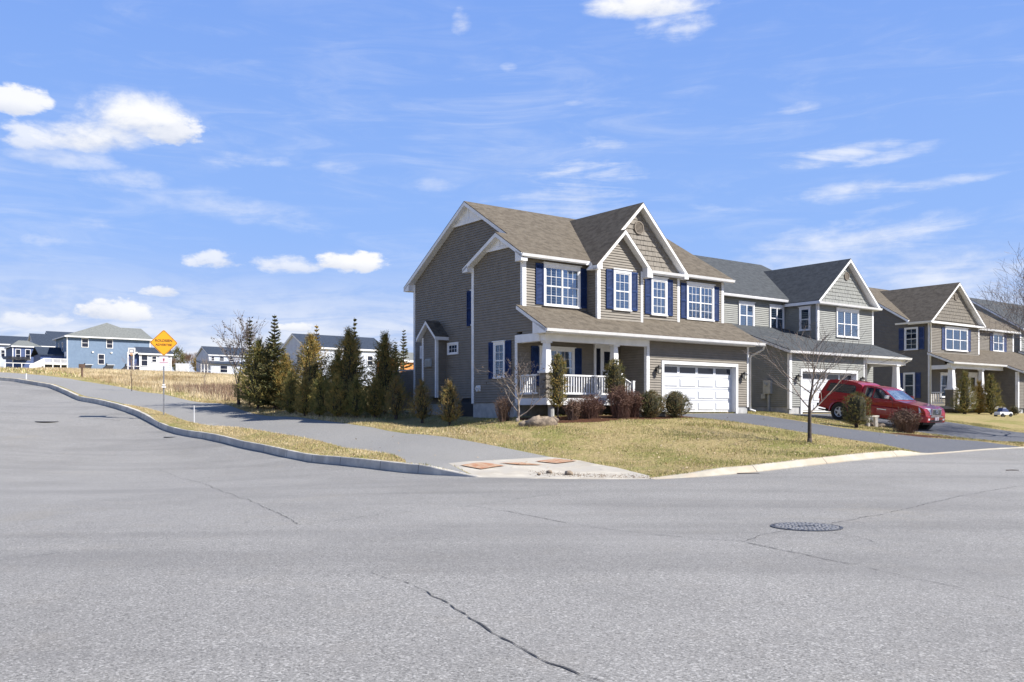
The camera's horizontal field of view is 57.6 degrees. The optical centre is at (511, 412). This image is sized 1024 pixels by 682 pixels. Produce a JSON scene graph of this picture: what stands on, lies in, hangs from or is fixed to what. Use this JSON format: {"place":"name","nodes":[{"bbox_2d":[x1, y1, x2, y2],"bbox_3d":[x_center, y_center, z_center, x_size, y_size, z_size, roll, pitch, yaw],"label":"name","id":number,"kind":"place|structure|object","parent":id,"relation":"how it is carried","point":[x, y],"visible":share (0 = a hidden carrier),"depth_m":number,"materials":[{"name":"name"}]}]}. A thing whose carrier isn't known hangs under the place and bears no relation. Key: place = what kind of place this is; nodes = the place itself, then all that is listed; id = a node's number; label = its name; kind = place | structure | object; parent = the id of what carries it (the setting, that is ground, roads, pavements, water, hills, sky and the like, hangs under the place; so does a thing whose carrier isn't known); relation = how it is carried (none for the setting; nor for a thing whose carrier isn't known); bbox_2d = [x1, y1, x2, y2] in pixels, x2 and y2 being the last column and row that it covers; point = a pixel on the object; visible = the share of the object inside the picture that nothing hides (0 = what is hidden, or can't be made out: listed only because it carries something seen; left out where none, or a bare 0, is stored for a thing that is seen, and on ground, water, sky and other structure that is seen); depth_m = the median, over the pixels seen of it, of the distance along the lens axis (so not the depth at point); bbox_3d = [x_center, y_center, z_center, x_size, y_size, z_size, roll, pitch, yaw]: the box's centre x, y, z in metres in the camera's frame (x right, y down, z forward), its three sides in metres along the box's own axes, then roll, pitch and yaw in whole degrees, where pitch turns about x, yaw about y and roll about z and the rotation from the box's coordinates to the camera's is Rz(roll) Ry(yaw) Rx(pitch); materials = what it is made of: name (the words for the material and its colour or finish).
{"place":"outdoors","nodes":[
{"label":"outdoors","id":0,"kind":"place"},
{"bbox_2d":[21,366,287,413],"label":"field grass","id":1,"kind":"structure","parent":0,"point":[191,376],"depth_m":78.80,"materials":[{"name":"beige plant"}]},
{"bbox_2d":[0,372,547,472],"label":"path","id":2,"kind":"structure","parent":0,"point":[439,451],"depth_m":35.67,"materials":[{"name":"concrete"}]},
{"bbox_2d":[0,381,1023,681],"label":"road","id":3,"kind":"structure","parent":0,"point":[134,549],"depth_m":9.54,"materials":[{"name":"grey asphalt"}]},
{"bbox_2d":[0,377,479,476],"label":"kerb","id":4,"kind":"structure","parent":3,"relation":"on","point":[388,465],"depth_m":32.15,"materials":[{"name":"concrete"}]},
{"bbox_2d":[480,476,649,478],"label":"kerb","id":5,"kind":"structure","parent":3,"relation":"on","point":[557,477],"depth_m":22.34,"materials":[{"name":"concrete"}]},
{"bbox_2d":[770,522,842,531],"bbox_3d":[4.127,1.598,13.046,0.975,0.036,0.975,0,0,-14],"label":"manhole cover","id":6,"kind":"object","parent":3,"relation":"on","point":[806,526],"visible":1,"depth_m":12.97,"materials":[{"name":"metal"}]},
{"bbox_2d":[650,447,1023,478],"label":"kerb","id":7,"kind":"structure","parent":3,"relation":"on","point":[792,464],"depth_m":25.07,"materials":[{"name":"beige concrete"}]},
{"bbox_2d":[0,369,1023,477],"bbox_3d":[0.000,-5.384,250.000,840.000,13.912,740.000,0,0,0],"label":"ground","id":8,"kind":"structure","parent":0,"point":[1015,422],"depth_m":30.61,"materials":[{"name":"plant"}]},
{"bbox_2d":[0,336,27,366],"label":"house","id":9,"kind":"structure","parent":8,"relation":"on","point":[5,341],"depth_m":186.23,"materials":[{"name":"white plastic"}]},
{"bbox_2d":[2,340,41,368],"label":"house","id":10,"kind":"structure","parent":8,"relation":"on","point":[18,353],"depth_m":169.04,"materials":[{"name":"white plastic"}]},
{"bbox_2d":[27,333,62,346],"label":"house","id":11,"kind":"structure","parent":8,"relation":"on","point":[44,340],"depth_m":180.66,"materials":[{"name":"white plastic"}]},
{"bbox_2d":[45,331,72,334],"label":"house","id":12,"kind":"structure","parent":8,"relation":"on","point":[56,332],"depth_m":190.01,"materials":[{"name":"white plastic"}]},
{"bbox_2d":[29,323,152,368],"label":"house","id":13,"kind":"structure","parent":8,"relation":"on","point":[99,346],"depth_m":159.01,"materials":[{"name":"blue plastic"}]},
{"bbox_2d":[81,338,88,347],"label":"window","id":14,"kind":"structure","parent":13,"relation":"in","point":[84,341],"depth_m":157.67,"materials":[{"name":"white glass"}]},
{"bbox_2d":[98,354,104,364],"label":"window","id":15,"kind":"structure","parent":13,"relation":"in","point":[101,357],"depth_m":159.22,"materials":[{"name":"white glass"}]},
{"bbox_2d":[122,353,140,390],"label":"bare tree","id":16,"kind":"object","parent":8,"relation":"on","point":[131,369],"visible":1,"depth_m":59.91,"materials":[{"name":"brown plant"}]},
{"bbox_2d":[0,366,297,384],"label":"grass","id":17,"kind":"structure","parent":8,"relation":"on","point":[9,369],"depth_m":80.35,"materials":[{"name":"plant"}]},
{"bbox_2d":[127,347,173,370],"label":"house","id":18,"kind":"structure","parent":8,"relation":"on","point":[145,358],"depth_m":140.91,"materials":[{"name":"white plastic"}]},
{"bbox_2d":[141,355,147,365],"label":"window","id":19,"kind":"structure","parent":18,"relation":"in","point":[144,358],"depth_m":140.37,"materials":[{"name":"white glass"}]},
{"bbox_2d":[150,330,176,414],"bbox_3d":[-16.779,-1.806,44.846,1.215,4.367,0.120,0,0,-24],"label":"road sign","id":20,"kind":"object","parent":8,"relation":"on","point":[163,342],"visible":1,"depth_m":44.86,"materials":[{"name":"metal"}]},
{"bbox_2d":[171,345,188,370],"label":"tree","id":21,"kind":"object","parent":8,"relation":"on","point":[182,353],"visible":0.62,"depth_m":234.65,"materials":[{"name":"green plant"}]},
{"bbox_2d":[176,363,188,371],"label":"utility trailer","id":22,"kind":"object","parent":8,"relation":"on","point":[181,367],"visible":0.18,"depth_m":149.34,"materials":[{"name":"white metal"}]},
{"bbox_2d":[179,351,196,367],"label":"tree","id":23,"kind":"object","parent":8,"relation":"on","point":[189,357],"visible":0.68,"depth_m":249.65,"materials":[{"name":"brown plant"}]},
{"bbox_2d":[195,355,216,384],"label":"bare tree","id":24,"kind":"object","parent":8,"relation":"on","point":[199,366],"visible":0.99,"depth_m":70.00,"materials":[{"name":"brown plant"}]},
{"bbox_2d":[195,346,251,374],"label":"house","id":25,"kind":"structure","parent":8,"relation":"on","point":[220,364],"depth_m":201.55,"materials":[{"name":"white plastic"}]},
{"bbox_2d":[213,310,271,404],"bbox_3d":[-13.662,-2.753,47.121,3.417,4.998,3.716,0,0,26],"label":"bare tree","id":26,"kind":"object","parent":8,"relation":"on","point":[239,343],"visible":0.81,"depth_m":46.87,"materials":[{"name":"brown plant"}]},
{"bbox_2d":[233,320,253,405],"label":"spruce","id":27,"kind":"object","parent":8,"relation":"on","point":[248,339],"visible":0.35,"depth_m":46.78,"materials":[{"name":"green plant"}]},
{"bbox_2d":[227,337,272,409],"bbox_3d":[-12.284,-1.868,45.334,3.072,3.750,3.136,0,0,-16],"label":"arborvitae","id":28,"kind":"object","parent":8,"relation":"on","point":[257,349],"visible":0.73,"depth_m":45.02,"materials":[{"name":"green plant"}]},
{"bbox_2d":[81,377,430,421],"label":"field grass","id":29,"kind":"structure","parent":8,"relation":"on","point":[264,413],"depth_m":46.16,"materials":[{"name":"plant"}]},
{"bbox_2d":[165,380,368,410],"bbox_3d":[-14.280,-1.112,52.750,4.616,2.244,22.293,0,0,-37],"label":"field brush","id":30,"kind":"object","parent":8,"relation":"on","point":[214,389],"visible":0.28,"depth_m":56.18,"materials":[{"name":"plant"}]},
{"bbox_2d":[244,314,295,409],"bbox_3d":[-11.532,-2.388,45.020,2.747,4.792,2.823,0,0,38],"label":"spruce","id":31,"kind":"object","parent":8,"relation":"on","point":[273,355],"visible":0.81,"depth_m":44.84,"materials":[{"name":"green plant"}]},
{"bbox_2d":[257,351,301,409],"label":"arborvitae","id":32,"kind":"object","parent":8,"relation":"on","point":[285,366],"visible":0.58,"depth_m":44.78,"materials":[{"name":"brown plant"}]},
{"bbox_2d":[275,371,299,413],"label":"arborvitae","id":33,"kind":"object","parent":8,"relation":"on","point":[287,406],"visible":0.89,"depth_m":42.24,"materials":[{"name":"green plant"}]},
{"bbox_2d":[290,375,313,416],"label":"arborvitae","id":34,"kind":"object","parent":8,"relation":"on","point":[303,396],"visible":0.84,"depth_m":40.24,"materials":[{"name":"green plant"}]},
{"bbox_2d":[276,332,331,403],"bbox_3d":[-9.154,-1.819,42.872,2.902,3.943,3.096,0,0,41],"label":"arborvitae","id":35,"kind":"object","parent":8,"relation":"on","point":[308,363],"visible":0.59,"depth_m":42.55,"materials":[{"name":"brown plant"}]},
{"bbox_2d":[307,369,330,415],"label":"arborvitae","id":36,"kind":"object","parent":8,"relation":"on","point":[317,395],"visible":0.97,"depth_m":39.48,"materials":[{"name":"green plant"}]},
{"bbox_2d":[280,333,379,385],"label":"house","id":37,"kind":"structure","parent":8,"relation":"on","point":[293,340],"depth_m":134.48,"materials":[{"name":"white plastic"}]},
{"bbox_2d":[322,374,350,417],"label":"arborvitae","id":38,"kind":"object","parent":8,"relation":"on","point":[336,403],"visible":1,"depth_m":39.02,"materials":[{"name":"green plant"}]},
{"bbox_2d":[324,349,348,403],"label":"arborvitae","id":39,"kind":"object","parent":8,"relation":"on","point":[337,362],"visible":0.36,"depth_m":41.25,"materials":[{"name":"green plant"}]},
{"bbox_2d":[123,400,582,461],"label":"verge grass","id":40,"kind":"structure","parent":8,"relation":"on","point":[357,421],"depth_m":34.46,"materials":[{"name":"yellow plant"}]},
{"bbox_2d":[322,326,383,413],"bbox_3d":[-7.368,-1.857,41.440,2.705,4.111,2.846,0,0,27],"label":"arborvitae","id":41,"kind":"object","parent":8,"relation":"on","point":[350,359],"visible":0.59,"depth_m":41.15,"materials":[{"name":"green plant"}]},
{"bbox_2d":[342,374,369,417],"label":"arborvitae","id":42,"kind":"object","parent":8,"relation":"on","point":[357,405],"visible":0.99,"depth_m":38.93,"materials":[{"name":"green plant"}]},
{"bbox_2d":[351,319,367,402],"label":"spruce","id":43,"kind":"object","parent":8,"relation":"on","point":[354,324],"visible":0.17,"depth_m":44.73,"materials":[{"name":"green plant"}]},
{"bbox_2d":[361,374,387,416],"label":"arborvitae","id":44,"kind":"object","parent":8,"relation":"on","point":[374,402],"visible":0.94,"depth_m":39.33,"materials":[{"name":"green plant"}]},
{"bbox_2d":[359,329,412,413],"bbox_3d":[-5.665,-1.804,42.022,2.638,3.988,2.475,0,0,37],"label":"arborvitae","id":45,"kind":"object","parent":8,"relation":"on","point":[385,369],"visible":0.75,"depth_m":41.94,"materials":[{"name":"green plant"}]},
{"bbox_2d":[374,352,412,371],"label":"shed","id":46,"kind":"structure","parent":8,"relation":"on","point":[410,356],"depth_m":92.79,"materials":[{"name":"wood"}]},
{"bbox_2d":[380,375,411,419],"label":"arborvitae","id":47,"kind":"object","parent":8,"relation":"on","point":[395,405],"visible":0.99,"depth_m":38.47,"materials":[{"name":"green plant"}]},
{"bbox_2d":[394,330,412,371],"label":"spruce","id":48,"kind":"object","parent":8,"relation":"on","point":[403,346],"visible":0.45,"depth_m":74.89,"materials":[{"name":"green plant"}]},
{"bbox_2d":[407,377,435,422],"bbox_3d":[-3.618,-0.425,36.967,1.245,2.012,1.267,0,0,-5],"label":"evergreen shrub","id":49,"kind":"object","parent":8,"relation":"on","point":[423,404],"visible":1,"depth_m":36.75,"materials":[{"name":"green plant"}]},
{"bbox_2d":[431,378,463,425],"bbox_3d":[-2.428,-0.344,35.080,1.289,2.054,1.306,0,0,-5],"label":"variegated shrub","id":50,"kind":"object","parent":8,"relation":"on","point":[449,410],"visible":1,"depth_m":35.01,"materials":[{"name":"green plant"}]},
{"bbox_2d":[492,395,515,421],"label":"bare shrub","id":51,"kind":"object","parent":8,"relation":"on","point":[503,411],"visible":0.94,"depth_m":33.78,"materials":[{"name":"plant"}]},
{"bbox_2d":[474,353,549,421],"bbox_3d":[-0.128,-0.845,33.394,3.173,2.619,3.000,0,0,32],"label":"bare tree","id":52,"kind":"object","parent":8,"relation":"on","point":[517,398],"visible":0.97,"depth_m":33.26,"materials":[{"name":"brown plant"}]},
{"bbox_2d":[525,415,557,426],"bbox_3d":[1.018,0.352,32.326,1.187,0.583,0.810,0,0,0],"label":"boulder","id":53,"kind":"object","parent":8,"relation":"on","point":[537,421],"visible":0.62,"depth_m":32.04,"materials":[{"name":"stone"}]},
{"bbox_2d":[449,457,649,477],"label":"sidewalk ramp","id":54,"kind":"structure","parent":8,"relation":"on","point":[521,467],"depth_m":24.23,"materials":[{"name":"concrete"}]},
{"bbox_2d":[530,470,652,477],"bbox_3d":[1.954,1.516,22.894,3.421,0.119,1.370,0,0,17],"label":"rubble","id":55,"kind":"object","parent":54,"relation":"on","point":[579,474],"visible":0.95,"depth_m":22.91,"materials":[{"name":"stone"}]},
{"bbox_2d":[393,201,765,417],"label":"house","id":56,"kind":"structure","parent":8,"relation":"on","point":[633,288],"depth_m":37.80,"materials":[{"name":"beige plastic"}]},
{"bbox_2d":[447,342,458,354],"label":"window","id":57,"kind":"structure","parent":56,"relation":"in","point":[449,345],"depth_m":39.81,"materials":[{"name":"white glass"}]},
{"bbox_2d":[492,340,505,378],"bbox_3d":[-0.510,-2.070,36.105,0.090,1.460,0.840,0,0,-37],"label":"window","id":58,"kind":"structure","parent":56,"relation":"in","point":[502,342],"depth_m":36.14,"materials":[{"name":"white glass"}]},
{"bbox_2d":[538,345,575,386],"bbox_3d":[1.777,-1.825,36.389,1.870,1.550,0.090,0,0,-37],"label":"window","id":59,"kind":"structure","parent":56,"relation":"in","point":[569,350],"depth_m":36.72,"materials":[{"name":"white glass"}]},
{"bbox_2d":[542,262,581,308],"bbox_3d":[1.959,-4.935,36.088,1.940,1.670,0.090,0,0,-37],"label":"window","id":60,"kind":"structure","parent":56,"relation":"in","point":[577,269],"depth_m":36.09,"materials":[{"name":"white glass"}]},
{"bbox_2d":[593,344,609,397],"bbox_3d":[3.794,-1.685,37.908,1.200,2.230,0.080,0,0,-37],"label":"front door","id":61,"kind":"structure","parent":56,"relation":"in","point":[601,353],"depth_m":37.77,"materials":[{"name":"white wood"}]},
{"bbox_2d":[612,268,632,311],"bbox_3d":[4.417,-4.910,37.144,1.060,1.660,0.090,0,0,-37],"label":"window","id":62,"kind":"structure","parent":56,"relation":"in","point":[616,271],"depth_m":37.17,"materials":[{"name":"clear glass"}]},
{"bbox_2d":[650,276,668,316],"bbox_3d":[6.163,-4.870,38.866,1.040,1.620,0.090,0,0,-37],"label":"window","id":63,"kind":"structure","parent":56,"relation":"in","point":[655,279],"depth_m":38.92,"materials":[{"name":"clear glass"}]},
{"bbox_2d":[661,360,737,412],"bbox_3d":[7.866,-1.035,39.245,4.720,2.190,0.327,0,0,-37],"label":"garage door","id":64,"kind":"structure","parent":56,"relation":"in","point":[711,387],"depth_m":39.58,"materials":[{"name":"white metal"}]},
{"bbox_2d":[686,281,715,321],"bbox_3d":[8.283,-4.880,40.831,1.850,1.640,0.090,0,0,-37],"label":"window","id":65,"kind":"structure","parent":56,"relation":"in","point":[690,285],"depth_m":40.83,"materials":[{"name":"clear glass"}]},
{"bbox_2d":[520,415,696,422],"bbox_3d":[3.822,0.212,34.790,7.464,0.287,3.008,0,0,-22],"label":"mulch bed","id":66,"kind":"object","parent":8,"relation":"on","point":[564,419],"visible":0.47,"depth_m":34.02,"materials":[{"name":"brown wood"}]},
{"bbox_2d":[546,352,569,418],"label":"columnar evergreen","id":67,"kind":"object","parent":66,"relation":"on","point":[557,379],"visible":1,"depth_m":33.29,"materials":[{"name":"green plant"}]},
{"bbox_2d":[562,396,582,419],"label":"bare shrub","id":68,"kind":"object","parent":66,"relation":"on","point":[571,409],"visible":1,"depth_m":33.34,"materials":[{"name":"plant"}]},
{"bbox_2d":[573,391,605,418],"bbox_3d":[2.839,-0.284,34.106,1.297,1.036,1.242,0,0,-21],"label":"bare shrub","id":69,"kind":"object","parent":66,"relation":"on","point":[591,407],"visible":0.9,"depth_m":33.87,"materials":[{"name":"plant"}]},
{"bbox_2d":[601,357,627,393],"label":"columnar evergreen","id":70,"kind":"object","parent":66,"relation":"on","point":[614,374],"visible":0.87,"depth_m":35.08,"materials":[{"name":"green plant"}]},
{"bbox_2d":[605,379,637,418],"bbox_3d":[3.979,-0.503,34.431,1.271,1.484,1.302,0,0,29],"label":"bare shrub","id":71,"kind":"object","parent":66,"relation":"on","point":[621,400],"visible":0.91,"depth_m":34.28,"materials":[{"name":"plant"}]},
{"bbox_2d":[627,388,645,417],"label":"bare shrub","id":72,"kind":"object","parent":66,"relation":"on","point":[635,409],"visible":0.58,"depth_m":34.86,"materials":[{"name":"plant"}]},
{"bbox_2d":[639,390,666,417],"bbox_3d":[5.263,-0.295,35.292,1.267,1.247,1.326,0,0,-20],"label":"boxwood","id":73,"kind":"object","parent":66,"relation":"on","point":[652,403],"visible":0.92,"depth_m":35.00,"materials":[{"name":"green plant"}]},
{"bbox_2d":[659,390,692,416],"bbox_3d":[6.289,-0.288,35.734,1.366,1.238,1.411,0,0,39],"label":"boxwood","id":74,"kind":"object","parent":66,"relation":"on","point":[676,403],"visible":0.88,"depth_m":35.52,"materials":[{"name":"green plant"}]},
{"bbox_2d":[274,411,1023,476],"bbox_3d":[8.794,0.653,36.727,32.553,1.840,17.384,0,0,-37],"label":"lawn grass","id":75,"kind":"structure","parent":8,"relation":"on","point":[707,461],"depth_m":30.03,"materials":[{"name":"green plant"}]},
{"bbox_2d":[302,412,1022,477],"bbox_3d":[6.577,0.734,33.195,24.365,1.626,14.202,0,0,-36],"label":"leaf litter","id":76,"kind":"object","parent":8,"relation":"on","point":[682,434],"visible":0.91,"depth_m":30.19,"materials":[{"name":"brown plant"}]},
{"bbox_2d":[694,255,911,413],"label":"house","id":77,"kind":"structure","parent":8,"relation":"on","point":[833,295],"depth_m":50.30,"materials":[{"name":"grey plastic"}]},
{"bbox_2d":[738,301,755,325],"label":"window","id":78,"kind":"structure","parent":77,"relation":"in","point":[746,304],"depth_m":49.48,"materials":[{"name":"clear glass"}]},
{"bbox_2d":[769,304,783,328],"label":"window","id":79,"kind":"structure","parent":77,"relation":"in","point":[771,306],"depth_m":51.01,"materials":[{"name":"clear glass"}]},
{"bbox_2d":[798,306,810,330],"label":"window","id":80,"kind":"structure","parent":77,"relation":"in","point":[801,309],"depth_m":50.41,"materials":[{"name":"clear glass"}]},
{"bbox_2d":[800,369,857,413],"bbox_3d":[16.014,-1.060,47.231,4.860,2.240,0.327,0,0,-37],"label":"garage door","id":81,"kind":"structure","parent":77,"relation":"in","point":[834,374],"depth_m":46.77,"materials":[{"name":"white metal"}]},
{"bbox_2d":[836,307,859,338],"bbox_3d":[18.567,-4.965,51.419,2.210,1.630,0.090,0,0,-37],"label":"window","id":82,"kind":"structure","parent":77,"relation":"in","point":[839,310],"depth_m":51.43,"materials":[{"name":"clear glass"}]},
{"bbox_2d":[742,314,909,442],"bbox_3d":[9.947,-1.068,30.304,4.885,4.300,4.865,0,0,45],"label":"bare tree","id":83,"kind":"object","parent":8,"relation":"on","point":[809,434],"visible":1,"depth_m":29.67,"materials":[{"name":"brown plant"}]},
{"bbox_2d":[840,391,872,427],"bbox_3d":[14.151,-0.078,38.184,1.317,1.700,1.361,0,0,-32],"label":"boxwood","id":84,"kind":"object","parent":8,"relation":"on","point":[856,404],"visible":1,"depth_m":37.95,"materials":[{"name":"green plant"}]},
{"bbox_2d":[866,415,878,426],"bbox_3d":[15.614,0.401,40.274,0.540,0.600,0.160,0,0,-17],"label":"garden bench","id":85,"kind":"object","parent":8,"relation":"on","point":[875,420],"visible":0.63,"depth_m":40.25,"materials":[{"name":"stone"}]},
{"bbox_2d":[885,406,923,433],"bbox_3d":[16.052,0.273,37.994,1.450,1.179,1.481,0,0,0],"label":"bare shrub","id":86,"kind":"object","parent":8,"relation":"on","point":[905,419],"visible":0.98,"depth_m":37.81,"materials":[{"name":"plant"}]},
{"bbox_2d":[890,433,965,438],"bbox_3d":[16.610,0.933,36.560,4.258,0.313,2.370,0,0,-27],"label":"mulch bed","id":87,"kind":"object","parent":8,"relation":"on","point":[927,436],"visible":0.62,"depth_m":36.63,"materials":[{"name":"brown wood"}]},
{"bbox_2d":[869,282,1023,412],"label":"house","id":88,"kind":"structure","parent":8,"relation":"on","point":[923,326],"depth_m":61.83,"materials":[{"name":"brown plastic"}]},
{"bbox_2d":[903,372,914,397],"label":"window","id":89,"kind":"structure","parent":88,"relation":"in","point":[911,373],"depth_m":60.95,"materials":[{"name":"clear glass"}]},
{"bbox_2d":[904,327,917,350],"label":"window","id":90,"kind":"structure","parent":88,"relation":"in","point":[906,339],"depth_m":60.89,"materials":[{"name":"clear glass"}]},
{"bbox_2d":[940,372,956,397],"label":"window","id":91,"kind":"structure","parent":88,"relation":"in","point":[941,373],"depth_m":60.76,"materials":[{"name":"clear glass"}]},
{"bbox_2d":[945,326,968,351],"bbox_3d":[29.519,-4.900,61.758,3.000,1.600,0.090,0,0,-37],"label":"window","id":92,"kind":"structure","parent":88,"relation":"in","point":[954,329],"depth_m":61.81,"materials":[{"name":"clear glass"}]},
{"bbox_2d":[968,372,977,405],"bbox_3d":[31.230,-1.625,63.060,1.200,2.250,0.060,0,0,-37],"label":"front door","id":93,"kind":"structure","parent":88,"relation":"in","point":[970,374],"depth_m":63.05,"materials":[{"name":"grey glass"}]},
{"bbox_2d":[992,332,1003,351],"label":"window","id":94,"kind":"structure","parent":88,"relation":"in","point":[995,334],"depth_m":68.46,"materials":[{"name":"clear glass"}]},
{"bbox_2d":[947,369,981,413],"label":"arborvitae","id":95,"kind":"object","parent":8,"relation":"on","point":[962,396],"visible":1,"depth_m":57.16,"materials":[{"name":"green plant"}]},
{"bbox_2d":[971,379,989,413],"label":"arborvitae","id":96,"kind":"object","parent":8,"relation":"on","point":[980,397],"visible":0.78,"depth_m":58.44,"materials":[{"name":"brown plant"}]},
{"bbox_2d":[953,242,1023,351],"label":"bare tree","id":97,"kind":"object","parent":8,"relation":"on","point":[1014,301],"visible":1,"depth_m":40.64,"materials":[{"name":"grey plant"}]},
{"bbox_2d":[979,372,1005,414],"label":"arborvitae","id":98,"kind":"object","parent":8,"relation":"on","point":[991,395],"visible":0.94,"depth_m":58.25,"materials":[{"name":"green plant"}]},
{"bbox_2d":[969,297,1023,354],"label":"house","id":99,"kind":"structure","parent":8,"relation":"on","point":[1018,343],"depth_m":74.99,"materials":[{"name":"grey plastic"}]},
{"bbox_2d":[994,408,1012,416],"bbox_3d":[29.167,-0.044,55.260,1.026,0.525,0.560,0,0,-20],"label":"ride on toy car","id":100,"kind":"object","parent":8,"relation":"on","point":[1003,412],"visible":1,"depth_m":55.09,"materials":[{"name":"white plastic"}]},
{"bbox_2d":[1008,404,1020,414],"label":"boxwood","id":101,"kind":"object","parent":8,"relation":"on","point":[1014,410],"visible":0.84,"depth_m":58.95,"materials":[{"name":"green plant"}]},
{"bbox_2d":[0,0,1023,371],"label":"sky","id":102,"kind":"structure","parent":0,"point":[175,167],"materials":[{"name":"blue"}]},
{"bbox_2d":[679,413,1018,452],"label":"driveway","id":103,"kind":"structure","parent":0,"point":[922,444],"depth_m":33.19,"materials":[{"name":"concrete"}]},
{"bbox_2d":[792,414,1023,441],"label":"driveway","id":104,"kind":"structure","parent":0,"point":[960,430],"depth_m":41.71,"materials":[{"name":"grey asphalt"}]},
{"bbox_2d":[816,379,944,428],"bbox_3d":[16.746,-0.392,42.372,2.257,1.906,5.526,0,7,-37],"label":"suv","id":105,"kind":"object","parent":104,"relation":"on","point":[886,401],"visible":0.58,"depth_m":41.67,"materials":[{"name":"red paint"}]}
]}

